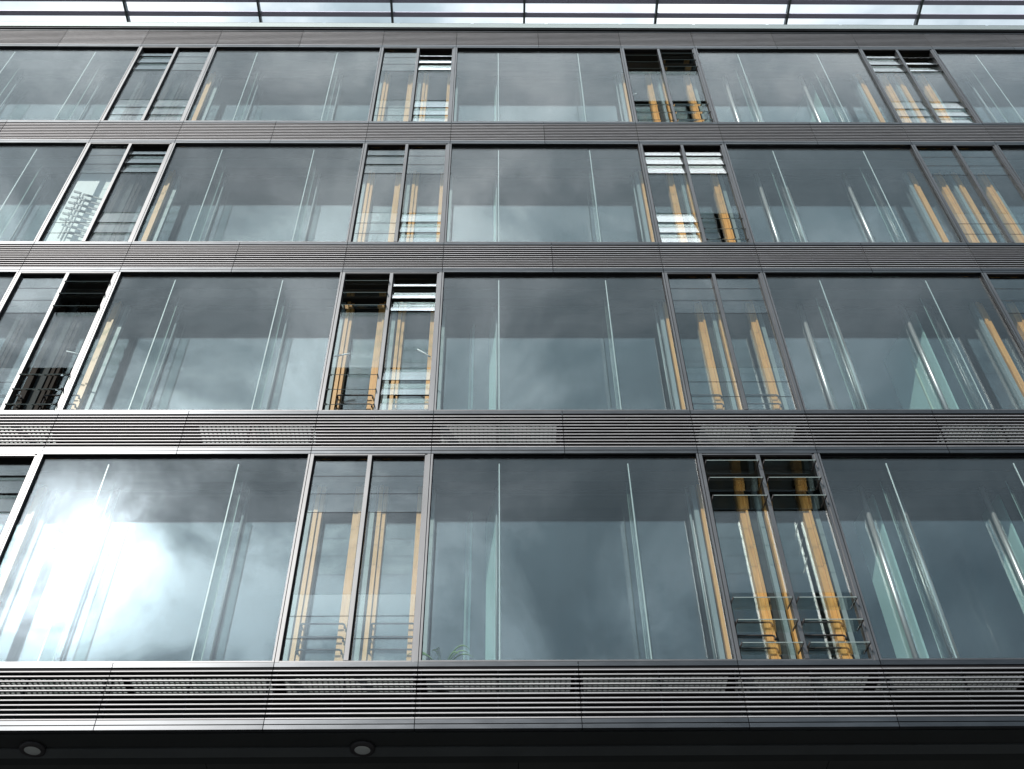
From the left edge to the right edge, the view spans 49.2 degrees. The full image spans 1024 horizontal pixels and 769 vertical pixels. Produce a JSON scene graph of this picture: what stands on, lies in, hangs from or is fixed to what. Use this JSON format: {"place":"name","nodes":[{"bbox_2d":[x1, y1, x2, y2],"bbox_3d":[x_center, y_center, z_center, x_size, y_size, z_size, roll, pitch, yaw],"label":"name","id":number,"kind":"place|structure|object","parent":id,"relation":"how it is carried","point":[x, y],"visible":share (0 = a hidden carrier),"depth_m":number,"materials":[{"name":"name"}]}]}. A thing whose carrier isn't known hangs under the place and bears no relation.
{"place":"outdoors","nodes":[
{"label":"outdoors","id":0,"kind":"place"},
{"bbox_2d":[0,21,1023,768],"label":"office building","id":1,"kind":"structure","parent":0,"point":[620,395],"depth_m":16.49,"materials":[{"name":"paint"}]},
{"bbox_2d":[0,272,17,305],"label":"window","id":2,"kind":"structure","parent":1,"relation":"in","point":[1,275],"depth_m":16.24,"materials":[{"name":"metal"}]},
{"bbox_2d":[7,306,21,309],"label":"inner window","id":3,"kind":"structure","parent":1,"relation":"in","point":[10,307],"depth_m":16.73,"materials":[{"name":"glass"}]},
{"bbox_2d":[0,454,40,549],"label":"louvre window","id":4,"kind":"structure","parent":1,"relation":"in","point":[35,458],"depth_m":13.23,"materials":[{"name":"metal"}]},
{"bbox_2d":[0,486,51,616],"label":"timber window","id":5,"kind":"structure","parent":1,"relation":"in","point":[40,496],"depth_m":13.35,"materials":[{"name":"wood"}]},
{"bbox_2d":[19,741,45,756],"bbox_3d":[-4.690,3.567,10.955,0.254,0.050,0.254,0,-48,-1],"label":"ceiling lamp","id":6,"kind":"object","parent":1,"relation":"attached to","point":[32,748],"visible":1,"depth_m":10.92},
{"bbox_2d":[0,173,80,240],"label":"inner window","id":7,"kind":"structure","parent":1,"relation":"in","point":[45,177],"depth_m":19.51,"materials":[{"name":"metal"}]},
{"bbox_2d":[0,143,87,241],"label":"window","id":8,"kind":"structure","parent":1,"relation":"in","point":[73,146],"depth_m":18.61,"materials":[{"name":"metal"}]},
{"bbox_2d":[0,272,118,411],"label":"louvre window","id":9,"kind":"structure","parent":1,"relation":"in","point":[67,276],"depth_m":15.68,"materials":[{"name":"metal"}]},
{"bbox_2d":[0,301,125,409],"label":"timber window","id":10,"kind":"structure","parent":1,"relation":"in","point":[67,327],"depth_m":15.88,"materials":[{"name":"wood"}]},
{"bbox_2d":[0,47,139,120],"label":"window","id":11,"kind":"structure","parent":1,"relation":"in","point":[26,49],"depth_m":21.93,"materials":[{"name":"metal"}]},
{"bbox_2d":[0,74,140,119],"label":"inner window","id":12,"kind":"structure","parent":1,"relation":"in","point":[1,77],"depth_m":22.31,"materials":[{"name":"metal"}]},
{"bbox_2d":[35,143,173,241],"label":"louvre window","id":13,"kind":"structure","parent":1,"relation":"in","point":[130,146],"depth_m":18.11,"materials":[{"name":"metal"}]},
{"bbox_2d":[92,170,178,240],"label":"timber window","id":14,"kind":"structure","parent":1,"relation":"in","point":[122,207],"depth_m":18.72,"materials":[{"name":"wood"}]},
{"bbox_2d":[0,454,310,663],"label":"window","id":15,"kind":"structure","parent":1,"relation":"in","point":[26,496],"depth_m":12.84,"materials":[{"name":"metal"}]},
{"bbox_2d":[101,47,214,121],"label":"louvre window","id":16,"kind":"structure","parent":1,"relation":"in","point":[176,50],"depth_m":21.08,"materials":[{"name":"metal"}]},
{"bbox_2d":[0,488,316,661],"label":"inner window","id":17,"kind":"structure","parent":1,"relation":"in","point":[18,582],"depth_m":13.49,"materials":[{"name":"metal"}]},
{"bbox_2d":[119,72,218,120],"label":"timber window","id":18,"kind":"structure","parent":1,"relation":"in","point":[171,100],"depth_m":21.61,"materials":[{"name":"wood"}]},
{"bbox_2d":[60,272,341,410],"bbox_3d":[-4.103,-0.511,15.405,3.252,2.981,0.390,0,-48,-1],"label":"window","id":19,"kind":"structure","parent":1,"relation":"in","point":[116,284],"depth_m":15.52,"materials":[{"name":"metal"}]},
{"bbox_2d":[84,304,346,409],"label":"inner window","id":20,"kind":"structure","parent":1,"relation":"in","point":[127,310],"depth_m":16.41,"materials":[{"name":"metal"}]},
{"bbox_2d":[132,143,364,243],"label":"window","id":21,"kind":"structure","parent":1,"relation":"in","point":[175,146],"depth_m":18.52,"materials":[{"name":"metal"}]},
{"bbox_2d":[153,173,367,241],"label":"inner window","id":22,"kind":"structure","parent":1,"relation":"in","point":[159,230],"depth_m":19.52,"materials":[{"name":"metal"}]},
{"bbox_2d":[184,47,381,121],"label":"window","id":23,"kind":"structure","parent":1,"relation":"in","point":[215,50],"depth_m":21.57,"materials":[{"name":"metal"}]},
{"bbox_2d":[202,75,383,120],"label":"inner window","id":24,"kind":"structure","parent":1,"relation":"in","point":[260,77],"depth_m":22.36,"materials":[{"name":"metal"}]},
{"bbox_2d":[275,454,430,662],"bbox_3d":[-1.703,1.868,12.534,1.454,2.981,0.090,0,-48,-1],"label":"louvre window","id":25,"kind":"structure","parent":1,"relation":"in","point":[370,458],"depth_m":12.53,"materials":[{"name":"metal"}]},
{"bbox_2d":[283,485,428,662],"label":"timber window","id":26,"kind":"structure","parent":1,"relation":"in","point":[369,587],"depth_m":12.90,"materials":[{"name":"brown wood"}]},
{"bbox_2d":[350,740,374,756],"bbox_3d":[-1.470,3.580,11.011,0.254,0.050,0.254,0,-48,-1],"label":"ceiling lamp","id":27,"kind":"object","parent":1,"relation":"attached to","point":[362,748],"visible":1,"depth_m":10.97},
{"bbox_2d":[319,272,441,414],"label":"louvre window","id":28,"kind":"structure","parent":1,"relation":"in","point":[391,275],"depth_m":15.45,"materials":[{"name":"metal"}]},
{"bbox_2d":[325,302,439,409],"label":"timber window","id":29,"kind":"structure","parent":1,"relation":"in","point":[393,360],"depth_m":15.85,"materials":[{"name":"brown wood"}]},
{"bbox_2d":[348,143,449,241],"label":"louvre window","id":30,"kind":"structure","parent":1,"relation":"in","point":[407,147],"depth_m":18.36,"materials":[{"name":"metal"}]},
{"bbox_2d":[353,171,446,241],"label":"timber window","id":31,"kind":"structure","parent":1,"relation":"in","point":[409,210],"depth_m":18.80,"materials":[{"name":"brown wood"}]},
{"bbox_2d":[369,47,455,124],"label":"louvre window","id":32,"kind":"structure","parent":1,"relation":"in","point":[403,50],"depth_m":21.14,"materials":[{"name":"metal"}]},
{"bbox_2d":[373,73,452,120],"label":"timber window","id":33,"kind":"structure","parent":1,"relation":"in","point":[421,97],"depth_m":21.71,"materials":[{"name":"brown wood"}]},
{"bbox_2d":[407,645,473,659],"bbox_3d":[-0.766,2.999,11.906,0.717,0.510,0.181,0,-48,-1],"label":"potted plant","id":34,"kind":"object","parent":1,"relation":"on","point":[436,649],"visible":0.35,"depth_m":11.99,"materials":[{"name":"green plant"}]},
{"bbox_2d":[0,0,1023,24],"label":"roof sunshade","id":35,"kind":"object","parent":1,"relation":"on","point":[787,15],"visible":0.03,"depth_m":23.93,"materials":[{"name":"grey metal"}]},
{"bbox_2d":[454,75,624,121],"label":"inner window","id":36,"kind":"structure","parent":1,"relation":"in","point":[457,78],"depth_m":22.43,"materials":[{"name":"metal"}]},
{"bbox_2d":[452,48,634,123],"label":"window","id":37,"kind":"structure","parent":1,"relation":"in","point":[605,51],"depth_m":21.33,"materials":[{"name":"metal"}]},
{"bbox_2d":[447,174,645,241],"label":"inner window","id":38,"kind":"structure","parent":1,"relation":"in","point":[452,177],"depth_m":19.61,"materials":[{"name":"metal"}]},
{"bbox_2d":[444,144,657,242],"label":"window","id":39,"kind":"structure","parent":1,"relation":"in","point":[598,237],"depth_m":18.52,"materials":[{"name":"metal"}]},
{"bbox_2d":[437,304,674,409],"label":"inner window","id":40,"kind":"structure","parent":1,"relation":"in","point":[653,307],"depth_m":16.72,"materials":[{"name":"metal"}]},
{"bbox_2d":[434,272,689,410],"bbox_3d":[0.618,-0.513,15.467,3.252,2.981,0.390,0,-48,-1],"label":"window","id":41,"kind":"structure","parent":1,"relation":"in","point":[606,304],"depth_m":15.60,"materials":[{"name":"metal"}]},
{"bbox_2d":[422,487,718,659],"bbox_3d":[0.653,2.305,12.939,3.300,2.950,0.099,0,-48,-1],"label":"inner window","id":42,"kind":"structure","parent":1,"relation":"in","point":[584,491],"depth_m":13.52,"materials":[{"name":"metal"}]},
{"bbox_2d":[419,453,736,661],"bbox_3d":[0.657,1.979,12.666,3.252,2.981,0.390,0,-48,-1],"label":"window","id":43,"kind":"structure","parent":1,"relation":"in","point":[648,654],"depth_m":12.62,"materials":[{"name":"metal"}]},
{"bbox_2d":[617,73,702,121],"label":"timber window","id":44,"kind":"structure","parent":1,"relation":"in","point":[655,87],"depth_m":21.81,"materials":[{"name":"brown wood"}]},
{"bbox_2d":[621,48,716,122],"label":"louvre window","id":45,"kind":"structure","parent":1,"relation":"in","point":[659,52],"depth_m":20.99,"materials":[{"name":"metal"}]},
{"bbox_2d":[634,171,736,241],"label":"timber window","id":46,"kind":"structure","parent":1,"relation":"in","point":[678,188],"depth_m":18.88,"materials":[{"name":"brown wood"}]},
{"bbox_2d":[640,144,753,242],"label":"louvre window","id":47,"kind":"structure","parent":1,"relation":"in","point":[682,147],"depth_m":18.33,"materials":[{"name":"metal"}]},
{"bbox_2d":[657,302,784,409],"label":"timber window","id":48,"kind":"structure","parent":1,"relation":"in","point":[721,378],"depth_m":15.91,"materials":[{"name":"brown wood"}]},
{"bbox_2d":[664,272,803,410],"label":"louvre window","id":49,"kind":"structure","parent":1,"relation":"in","point":[713,276],"depth_m":15.49,"materials":[{"name":"metal"}]},
{"bbox_2d":[689,484,854,658],"bbox_3d":[2.980,2.270,12.939,1.489,2.949,0.191,0,-48,-1],"label":"timber window","id":50,"kind":"structure","parent":1,"relation":"in","point":[758,541],"depth_m":12.99,"materials":[{"name":"brown wood"}]},
{"bbox_2d":[691,76,873,121],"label":"inner window","id":51,"kind":"structure","parent":1,"relation":"in","point":[723,78],"depth_m":22.26,"materials":[{"name":"metal"}]},
{"bbox_2d":[698,453,878,661],"bbox_3d":[3.019,1.874,12.605,1.454,2.981,0.299,0,-48,-1],"label":"louvre window","id":52,"kind":"structure","parent":1,"relation":"in","point":[863,626],"depth_m":12.51,"materials":[{"name":"metal"}]},
{"bbox_2d":[695,48,899,122],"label":"window","id":53,"kind":"structure","parent":1,"relation":"in","point":[860,54],"depth_m":21.32,"materials":[{"name":"metal"}]},
{"bbox_2d":[719,173,935,241],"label":"inner window","id":54,"kind":"structure","parent":1,"relation":"in","point":[756,177],"depth_m":19.32,"materials":[{"name":"metal"}]},
{"bbox_2d":[724,144,965,242],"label":"window","id":55,"kind":"structure","parent":1,"relation":"in","point":[943,206],"depth_m":18.47,"materials":[{"name":"metal"}]},
{"bbox_2d":[756,304,1021,409],"bbox_3d":[5.337,-0.194,15.799,3.300,2.950,0.113,0,-48,-1],"label":"inner window","id":56,"kind":"structure","parent":1,"relation":"in","point":[901,308],"depth_m":16.23,"materials":[{"name":"metal"}]},
{"bbox_2d":[763,272,1023,411],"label":"window","id":57,"kind":"structure","parent":1,"relation":"in","point":[981,276],"depth_m":15.83,"materials":[{"name":"metal"}]},
{"bbox_2d":[851,74,952,122],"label":"timber window","id":58,"kind":"structure","parent":1,"relation":"in","point":[894,86],"depth_m":21.78,"materials":[{"name":"brown wood"}]},
{"bbox_2d":[807,486,1023,658],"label":"inner window","id":59,"kind":"structure","parent":1,"relation":"in","point":[860,490],"depth_m":13.35,"materials":[{"name":"metal"}]},
{"bbox_2d":[817,453,1023,660],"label":"window","id":60,"kind":"structure","parent":1,"relation":"in","point":[913,456],"depth_m":13.07,"materials":[{"name":"metal"}]},
{"bbox_2d":[860,49,980,122],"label":"louvre window","id":61,"kind":"structure","parent":1,"relation":"in","point":[897,52],"depth_m":21.28,"materials":[{"name":"metal"}]},
{"bbox_2d":[902,172,1023,242],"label":"timber window","id":62,"kind":"structure","parent":1,"relation":"in","point":[966,213],"depth_m":18.88,"materials":[{"name":"brown wood"}]},
{"bbox_2d":[913,145,1023,243],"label":"louvre window","id":63,"kind":"structure","parent":1,"relation":"in","point":[955,149],"depth_m":18.66,"materials":[{"name":"metal"}]},
{"bbox_2d":[926,77,1023,122],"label":"inner window","id":64,"kind":"structure","parent":1,"relation":"in","point":[929,80],"depth_m":22.54,"materials":[{"name":"metal"}]},
{"bbox_2d":[933,49,1023,122],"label":"window","id":65,"kind":"structure","parent":1,"relation":"in","point":[937,52],"depth_m":22.18,"materials":[{"name":"metal"}]},
{"bbox_2d":[969,302,1023,408],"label":"timber window","id":66,"kind":"structure","parent":1,"relation":"in","point":[979,311],"depth_m":16.29,"materials":[{"name":"brown wood"}]},
{"bbox_2d":[983,273,1023,346],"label":"louvre window","id":67,"kind":"structure","parent":1,"relation":"in","point":[988,276],"depth_m":16.35,"materials":[{"name":"metal"}]},
{"bbox_2d":[987,176,1023,235],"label":"inner window","id":68,"kind":"structure","parent":1,"relation":"in","point":[990,178],"depth_m":19.42,"materials":[{"name":"metal"}]},
{"bbox_2d":[997,145,1023,185],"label":"window","id":69,"kind":"structure","parent":1,"relation":"in","point":[1000,148],"depth_m":19.34,"materials":[{"name":"metal"}]},
{"bbox_2d":[0,1,1023,25],"label":"sky","id":70,"kind":"structure","parent":0,"point":[4,5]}
]}

